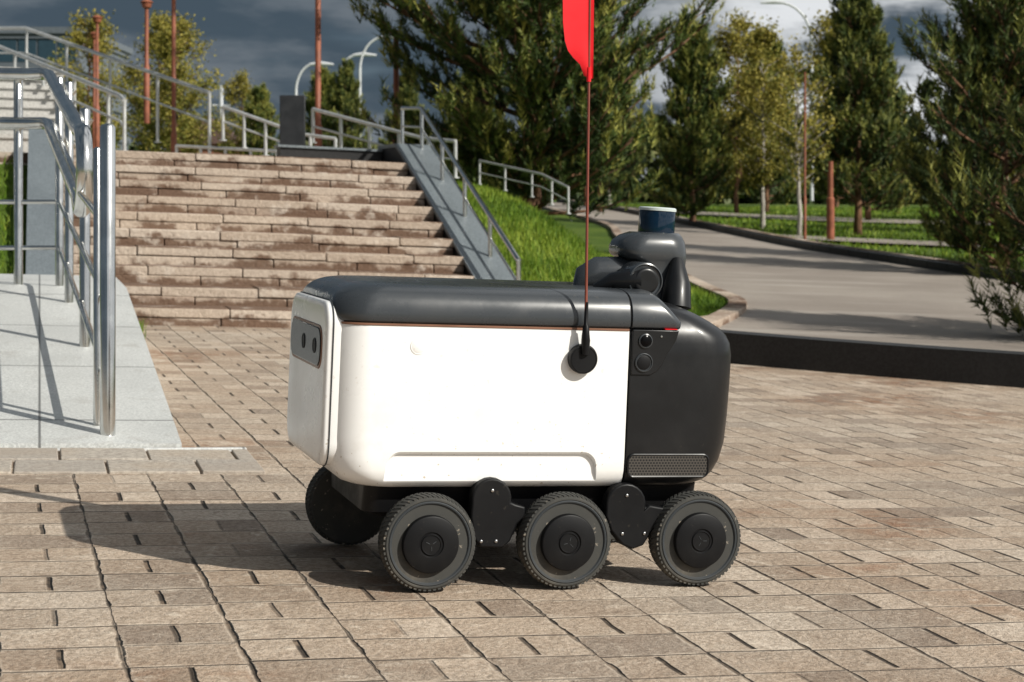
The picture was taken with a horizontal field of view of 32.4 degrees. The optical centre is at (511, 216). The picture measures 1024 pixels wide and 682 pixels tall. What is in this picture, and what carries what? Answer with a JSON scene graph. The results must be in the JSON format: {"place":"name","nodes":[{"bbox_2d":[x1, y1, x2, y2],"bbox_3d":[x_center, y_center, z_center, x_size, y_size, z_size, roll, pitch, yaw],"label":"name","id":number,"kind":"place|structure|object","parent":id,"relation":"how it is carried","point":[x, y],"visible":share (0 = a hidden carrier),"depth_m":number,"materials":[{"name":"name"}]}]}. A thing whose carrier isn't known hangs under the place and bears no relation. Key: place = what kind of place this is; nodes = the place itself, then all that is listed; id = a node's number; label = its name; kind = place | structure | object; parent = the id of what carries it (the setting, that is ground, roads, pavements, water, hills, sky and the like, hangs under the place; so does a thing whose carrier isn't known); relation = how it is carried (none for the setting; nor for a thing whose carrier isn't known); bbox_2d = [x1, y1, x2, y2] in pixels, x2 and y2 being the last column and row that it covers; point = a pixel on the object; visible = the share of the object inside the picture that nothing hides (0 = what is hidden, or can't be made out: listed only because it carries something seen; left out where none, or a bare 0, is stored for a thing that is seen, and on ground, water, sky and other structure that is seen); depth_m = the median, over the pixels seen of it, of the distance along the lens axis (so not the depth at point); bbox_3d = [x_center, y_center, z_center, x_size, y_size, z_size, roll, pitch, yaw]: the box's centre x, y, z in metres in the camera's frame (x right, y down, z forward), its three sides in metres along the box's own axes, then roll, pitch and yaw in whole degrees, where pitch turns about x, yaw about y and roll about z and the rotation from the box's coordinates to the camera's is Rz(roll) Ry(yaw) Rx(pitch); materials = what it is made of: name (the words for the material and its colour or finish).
{"place":"outdoors","nodes":[
{"label":"outdoors","id":0,"kind":"place"},
{"bbox_2d":[0,152,27,164],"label":"terrace","id":1,"kind":"structure","parent":0,"point":[8,155],"depth_m":13.99,"materials":[{"name":"stone"}]},
{"bbox_2d":[175,144,275,155],"bbox_3d":[-3.251,-0.611,20.000,1.716,0.467,0.083,0,0,38],"label":"terrace railing","id":2,"kind":"object","parent":1,"relation":"on","point":[225,149],"visible":0.21,"depth_m":20.00,"materials":[{"name":"metal"}]},
{"bbox_2d":[219,105,336,155],"bbox_3d":[-2.357,-0.785,17.734,1.380,0.716,0.115,0,0,23],"label":"terrace railing","id":3,"kind":"object","parent":1,"relation":"on","point":[244,128],"visible":0.55,"depth_m":17.85,"materials":[{"name":"metal"}]},
{"bbox_2d":[280,95,305,145],"bbox_3d":[-2.140,-0.757,17.200,0.250,0.860,0.040,0,0,0],"label":"information board","id":4,"kind":"object","parent":1,"relation":"on","point":[292,119],"visible":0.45,"depth_m":17.18,"materials":[{"name":"grey metal"}]},
{"bbox_2d":[0,0,970,179],"label":"sky","id":5,"kind":"structure","parent":0,"point":[273,40],"materials":[{"name":"grey"}]},
{"bbox_2d":[0,325,1023,681],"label":"plaza pavement","id":6,"kind":"structure","parent":0,"point":[880,521],"depth_m":3.84,"materials":[{"name":"beige stone"}]},
{"bbox_2d":[0,274,181,447],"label":"granite ramp","id":7,"kind":"structure","parent":6,"relation":"on","point":[46,380],"depth_m":6.50,"materials":[{"name":"grey stone"}]},
{"bbox_2d":[0,68,115,435],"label":"ramp handrail","id":8,"kind":"object","parent":7,"relation":"on","point":[89,177],"visible":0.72,"depth_m":6.79,"materials":[{"name":"silver metal"}]},
{"bbox_2d":[0,447,264,473],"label":"ramp edge paving","id":9,"kind":"structure","parent":6,"relation":"on","point":[182,460],"depth_m":5.18,"materials":[{"name":"stone"}]},
{"bbox_2d":[139,317,149,337],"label":"weeds","id":10,"kind":"object","parent":6,"relation":"on","point":[142,327],"visible":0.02,"depth_m":10.52,"materials":[{"name":"green plant"}]},
{"bbox_2d":[287,0,740,590],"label":"delivery robot","id":11,"kind":"object","parent":6,"relation":"on","point":[441,428],"visible":1,"depth_m":3.68,"materials":[{"name":"white plastic"}]},
{"bbox_2d":[0,164,1023,311],"bbox_3d":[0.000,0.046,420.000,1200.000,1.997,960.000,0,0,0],"label":"grass ground","id":12,"kind":"structure","parent":0,"point":[600,237],"depth_m":29.48,"materials":[{"name":"green plant"}]},
{"bbox_2d":[0,151,24,273],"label":"bank grass","id":13,"kind":"structure","parent":12,"relation":"on","point":[3,227],"depth_m":12.64,"materials":[{"name":"green plant"}]},
{"bbox_2d":[0,67,64,152],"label":"stairs","id":14,"kind":"structure","parent":12,"relation":"on","point":[38,101],"depth_m":20.12,"materials":[{"name":"white stone"}]},
{"bbox_2d":[0,45,126,150],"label":"handrail","id":15,"kind":"object","parent":14,"relation":"on","point":[121,97],"visible":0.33,"depth_m":19.72,"materials":[{"name":"metal"}]},
{"bbox_2d":[0,26,210,152],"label":"handrail","id":16,"kind":"object","parent":14,"relation":"on","point":[140,68],"visible":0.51,"depth_m":22.83,"materials":[{"name":"metal"}]},
{"bbox_2d":[26,129,64,274],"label":"stair side wall","id":17,"kind":"structure","parent":12,"relation":"on","point":[41,186],"depth_m":12.43,"materials":[{"name":"grey concrete"}]},
{"bbox_2d":[0,27,132,150],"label":"office building","id":18,"kind":"structure","parent":12,"relation":"on","point":[40,46],"depth_m":109.94,"materials":[{"name":"grey glass"}]},
{"bbox_2d":[0,39,75,141],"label":"windows","id":19,"kind":"structure","parent":18,"relation":"in","point":[46,47],"depth_m":109.94,"materials":[{"name":"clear glass"}]},
{"bbox_2d":[43,7,137,148],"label":"birch tree","id":20,"kind":"object","parent":12,"relation":"on","point":[79,37],"visible":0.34,"depth_m":49.85,"materials":[{"name":"green plant"}]},
{"bbox_2d":[90,32,94,148],"bbox_3d":[-9.000,-2.660,38.000,0.219,2.666,0.219,0,0,0],"label":"park lamp post","id":21,"kind":"object","parent":12,"relation":"on","point":[92,34],"visible":0.56,"depth_m":37.97,"materials":[{"name":"metal"}]},
{"bbox_2d":[91,15,102,146],"bbox_3d":[-8.000,-2.610,34.000,0.219,2.566,0.219,0,0,0],"label":"park lamp post","id":22,"kind":"object","parent":12,"relation":"on","point":[97,19],"visible":0.97,"depth_m":33.97,"materials":[{"name":"brown metal"}]},
{"bbox_2d":[140,0,152,122],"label":"park lamp post","id":23,"kind":"object","parent":12,"relation":"on","point":[146,5],"visible":1,"depth_m":24.97,"materials":[{"name":"brown metal"}]},
{"bbox_2d":[100,10,206,151],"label":"birch tree","id":24,"kind":"object","parent":12,"relation":"on","point":[136,73],"visible":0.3,"depth_m":43.77,"materials":[{"name":"green plant"}]},
{"bbox_2d":[171,0,176,152],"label":"park lamp post","id":25,"kind":"object","parent":12,"relation":"on","point":[173,138],"visible":0.59,"depth_m":21.98,"materials":[{"name":"brown metal"}]},
{"bbox_2d":[131,10,229,152],"bbox_3d":[-7.514,-2.480,39.953,2.174,4.415,2.197,0,0,-18],"label":"birch tree","id":26,"kind":"object","parent":12,"relation":"on","point":[187,137],"visible":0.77,"depth_m":39.86,"materials":[{"name":"green plant"}]},
{"bbox_2d":[191,144,243,153],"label":"walls","id":27,"kind":"structure","parent":12,"relation":"on","point":[197,150],"depth_m":90.00,"materials":[{"name":"concrete"}]},
{"bbox_2d":[193,117,237,143],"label":"roof","id":28,"kind":"structure","parent":27,"relation":"on","point":[215,140],"depth_m":89.70,"materials":[{"name":"brown"}]},
{"bbox_2d":[212,86,229,119],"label":"antenna mast","id":29,"kind":"object","parent":12,"relation":"on","point":[220,98],"visible":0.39,"depth_m":99.91,"materials":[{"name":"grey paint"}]},
{"bbox_2d":[211,68,275,154],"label":"birch tree","id":30,"kind":"object","parent":12,"relation":"on","point":[241,91],"visible":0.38,"depth_m":61.83,"materials":[{"name":"green plant"}]},
{"bbox_2d":[234,81,279,155],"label":"birch tree","id":31,"kind":"object","parent":12,"relation":"on","point":[258,104],"visible":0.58,"depth_m":55.73,"materials":[{"name":"green plant"}]},
{"bbox_2d":[74,131,445,169],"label":"distant trees","id":32,"kind":"object","parent":12,"relation":"on","point":[373,146],"depth_m":97.39,"materials":[{"name":"green plant"}]},
{"bbox_2d":[64,148,474,327],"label":"stone stairs","id":33,"kind":"structure","parent":12,"relation":"on","point":[188,264],"depth_m":12.72,"materials":[{"name":"beige stone"}]},
{"bbox_2d":[295,61,333,94],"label":"street lamp","id":34,"kind":"object","parent":12,"relation":"on","point":[313,64],"visible":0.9,"depth_m":79.95,"materials":[{"name":"white metal"}]},
{"bbox_2d":[314,0,321,146],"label":"park lamp post","id":35,"kind":"object","parent":12,"relation":"on","point":[318,64],"visible":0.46,"depth_m":19.97,"materials":[{"name":"brown metal"}]},
{"bbox_2d":[304,65,350,146],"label":"pine tree","id":36,"kind":"object","parent":12,"relation":"on","point":[326,86],"visible":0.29,"depth_m":57.75,"materials":[{"name":"green plant"}]},
{"bbox_2d":[274,144,382,161],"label":"terrace wall","id":37,"kind":"structure","parent":12,"relation":"on","point":[359,154],"depth_m":15.43,"materials":[{"name":"grey concrete"}]},
{"bbox_2d":[313,57,372,148],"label":"pine tree","id":38,"kind":"object","parent":12,"relation":"on","point":[346,101],"visible":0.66,"depth_m":51.79,"materials":[{"name":"green plant"}]},
{"bbox_2d":[338,52,375,112],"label":"street lamp","id":39,"kind":"object","parent":12,"relation":"on","point":[360,54],"visible":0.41,"depth_m":81.94,"materials":[{"name":"white metal"}]},
{"bbox_2d":[358,35,391,136],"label":"street lamp","id":40,"kind":"object","parent":12,"relation":"on","point":[363,53],"visible":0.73,"depth_m":79.95,"materials":[{"name":"white metal"}]},
{"bbox_2d":[311,107,458,177],"bbox_3d":[-1.309,-0.766,17.919,2.166,0.778,0.132,0,0,42],"label":"terrace railing","id":41,"kind":"object","parent":12,"relation":"on","point":[341,118],"visible":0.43,"depth_m":18.09,"materials":[{"name":"metal"}]},
{"bbox_2d":[392,30,398,143],"bbox_3d":[-1.380,-1.227,21.000,0.098,2.000,0.098,0,0,0],"label":"park lamp post","id":42,"kind":"object","parent":12,"relation":"on","point":[395,80],"visible":0.2,"depth_m":20.97,"materials":[{"name":"brown metal"}]},
{"bbox_2d":[377,67,429,144],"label":"pine tree","id":43,"kind":"object","parent":12,"relation":"on","point":[411,94],"visible":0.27,"depth_m":59.73,"materials":[{"name":"green plant"}]},
{"bbox_2d":[378,143,513,279],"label":"stair side wall","id":44,"kind":"structure","parent":12,"relation":"on","point":[444,200],"depth_m":13.48,"materials":[{"name":"grey concrete"}]},
{"bbox_2d":[400,106,520,279],"bbox_3d":[-0.466,-0.165,13.793,0.074,1.639,4.013,0,0,-15],"label":"stair handrail","id":45,"kind":"object","parent":44,"relation":"on","point":[466,182],"visible":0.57,"depth_m":13.38,"materials":[{"name":"grey metal"}]},
{"bbox_2d":[444,46,520,189],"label":"pine tree","id":46,"kind":"object","parent":12,"relation":"on","point":[482,83],"visible":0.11,"depth_m":41.72,"materials":[{"name":"green plant"}]},
{"bbox_2d":[128,144,851,203],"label":"distant trees","id":47,"kind":"object","parent":12,"relation":"on","point":[131,147],"depth_m":263.56,"materials":[{"name":"green plant"}]},
{"bbox_2d":[478,159,570,213],"bbox_3d":[0.153,-0.323,18.128,0.174,0.592,2.063,0,0,-27],"label":"lawn railing","id":48,"kind":"object","parent":12,"relation":"on","point":[531,184],"visible":0.97,"depth_m":18.14,"materials":[{"name":"metal"}]},
{"bbox_2d":[348,0,724,220],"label":"pine tree","id":49,"kind":"object","parent":12,"relation":"on","point":[542,93],"visible":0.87,"depth_m":19.51,"materials":[{"name":"green plant"}]},
{"bbox_2d":[544,19,648,211],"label":"pine tree","id":50,"kind":"object","parent":12,"relation":"on","point":[637,160],"visible":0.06,"depth_m":47.77,"materials":[{"name":"green plant"}]},
{"bbox_2d":[607,40,647,202],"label":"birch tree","id":51,"kind":"object","parent":12,"relation":"on","point":[627,131],"visible":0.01,"depth_m":58.31,"materials":[{"name":"green plant"}]},
{"bbox_2d":[542,207,746,326],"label":"path kerb","id":52,"kind":"structure","parent":12,"relation":"on","point":[720,317],"depth_m":15.56,"materials":[{"name":"concrete"}]},
{"bbox_2d":[644,18,746,225],"bbox_3d":[3.859,-1.938,37.948,2.175,4.922,2.612,0,0,22],"label":"pine tree","id":53,"kind":"object","parent":12,"relation":"on","point":[695,78],"visible":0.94,"depth_m":37.64,"materials":[{"name":"green plant"}]},
{"bbox_2d":[450,55,961,204],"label":"distant trees","id":54,"kind":"object","parent":12,"relation":"on","point":[651,154],"visible":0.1,"depth_m":90.90,"materials":[{"name":"green plant"}]},
{"bbox_2d":[699,7,798,212],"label":"birch tree","id":55,"kind":"object","parent":12,"relation":"on","point":[733,38],"visible":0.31,"depth_m":49.76,"materials":[{"name":"green plant"}]},
{"bbox_2d":[717,15,803,227],"bbox_3d":[5.528,-1.885,38.112,1.956,4.887,1.968,0,0,-29],"label":"birch tree","id":56,"kind":"object","parent":12,"relation":"on","point":[756,43],"visible":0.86,"depth_m":37.86,"materials":[{"name":"green plant"}]},
{"bbox_2d":[719,28,810,212],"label":"pine tree","id":57,"kind":"object","parent":12,"relation":"on","point":[782,178],"visible":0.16,"depth_m":51.72,"materials":[{"name":"green plant"}]},
{"bbox_2d":[760,0,813,200],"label":"street lamp","id":58,"kind":"object","parent":12,"relation":"on","point":[811,69],"visible":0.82,"depth_m":79.95,"materials":[{"name":"white metal"}]},
{"bbox_2d":[556,199,1023,280],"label":"path kerb","id":59,"kind":"structure","parent":12,"relation":"on","point":[928,264],"depth_m":25.75,"materials":[{"name":"grey concrete"}]},
{"bbox_2d":[562,199,1020,270],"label":"path kerb","id":60,"kind":"structure","parent":12,"relation":"on","point":[879,251],"depth_m":26.22,"materials":[{"name":"concrete"}]},
{"bbox_2d":[762,33,839,234],"bbox_3d":[5.453,-1.368,32.986,1.387,4.134,1.434,0,0,29],"label":"birch tree","id":61,"kind":"object","parent":12,"relation":"on","point":[811,125],"visible":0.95,"depth_m":32.93,"materials":[{"name":"green plant"}]},
{"bbox_2d":[803,72,805,239],"bbox_3d":[4.900,-0.977,29.500,0.050,2.900,0.050,0,0,0],"label":"park lamp post","id":62,"kind":"object","parent":12,"relation":"on","point":[804,217],"visible":0.85,"depth_m":29.48,"materials":[{"name":"metal"}]},
{"bbox_2d":[790,9,855,207],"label":"birch tree","id":63,"kind":"object","parent":12,"relation":"on","point":[826,26],"visible":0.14,"depth_m":59.97,"materials":[{"name":"green plant"}]},
{"bbox_2d":[827,161,834,241],"bbox_3d":[5.600,-0.252,31.000,0.140,1.450,0.140,0,0,0],"label":"park lamp post","id":64,"kind":"object","parent":12,"relation":"on","point":[830,217],"visible":0.85,"depth_m":30.95,"materials":[{"name":"orange paint"}]},
{"bbox_2d":[779,0,926,234],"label":"pine tree","id":65,"kind":"object","parent":12,"relation":"on","point":[856,45],"visible":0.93,"depth_m":34.65,"materials":[{"name":"green plant"}]},
{"bbox_2d":[819,29,921,219],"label":"pine tree","id":66,"kind":"object","parent":12,"relation":"on","point":[905,195],"visible":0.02,"depth_m":43.78,"materials":[{"name":"green plant"}]},
{"bbox_2d":[720,329,1023,387],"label":"curb","id":67,"kind":"structure","parent":12,"relation":"on","point":[1004,368],"depth_m":9.42,"materials":[{"name":"concrete"}]},
{"bbox_2d":[889,0,1023,267],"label":"pine tree","id":68,"kind":"object","parent":12,"relation":"on","point":[997,35],"visible":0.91,"depth_m":21.19,"materials":[{"name":"green plant"}]},
{"bbox_2d":[932,65,993,219],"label":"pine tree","id":69,"kind":"object","parent":12,"relation":"on","point":[949,144],"depth_m":45.89,"materials":[{"name":"green plant"}]},
{"bbox_2d":[941,5,1015,231],"bbox_3d":[10.096,-2.242,37.066,2.866,5.831,2.713,0,0,31],"label":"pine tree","id":70,"kind":"object","parent":12,"relation":"on","point":[986,134],"depth_m":36.81,"materials":[{"name":"green plant"}]},
{"bbox_2d":[945,14,1023,212],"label":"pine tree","id":71,"kind":"object","parent":12,"relation":"on","point":[1017,168],"visible":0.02,"depth_m":24.34,"materials":[{"name":"green plant"}]},
{"bbox_2d":[950,89,1023,335],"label":"pine tree","id":72,"kind":"object","parent":12,"relation":"on","point":[1014,215],"visible":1,"depth_m":12.84,"materials":[{"name":"green plant"}]},
{"bbox_2d":[972,63,1019,190],"bbox_3d":[8.874,-1.241,31.950,1.565,3.910,1.575,0,0,-9],"label":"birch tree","id":73,"kind":"object","parent":12,"relation":"on","point":[987,126],"visible":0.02,"depth_m":31.85,"materials":[{"name":"green plant"}]},
{"bbox_2d":[456,180,734,316],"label":"bank grass","id":74,"kind":"structure","parent":0,"point":[704,303],"depth_m":15.35,"materials":[{"name":"green plant"}]},
{"bbox_2d":[544,202,1023,351],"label":"path","id":75,"kind":"structure","parent":0,"point":[784,289],"depth_m":17.34,"materials":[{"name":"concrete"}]},
{"bbox_2d":[627,206,990,224],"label":"path","id":76,"kind":"structure","parent":0,"point":[811,217],"depth_m":45.09,"materials":[{"name":"grey asphalt"}]},
{"bbox_2d":[608,203,1023,267],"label":"lawn grass","id":77,"kind":"structure","parent":0,"point":[794,209],"depth_m":40.26,"materials":[{"name":"green plant"}]},
{"bbox_2d":[781,234,995,246],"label":"path","id":78,"kind":"structure","parent":0,"point":[880,241],"depth_m":30.80,"materials":[{"name":"concrete"}]}
]}

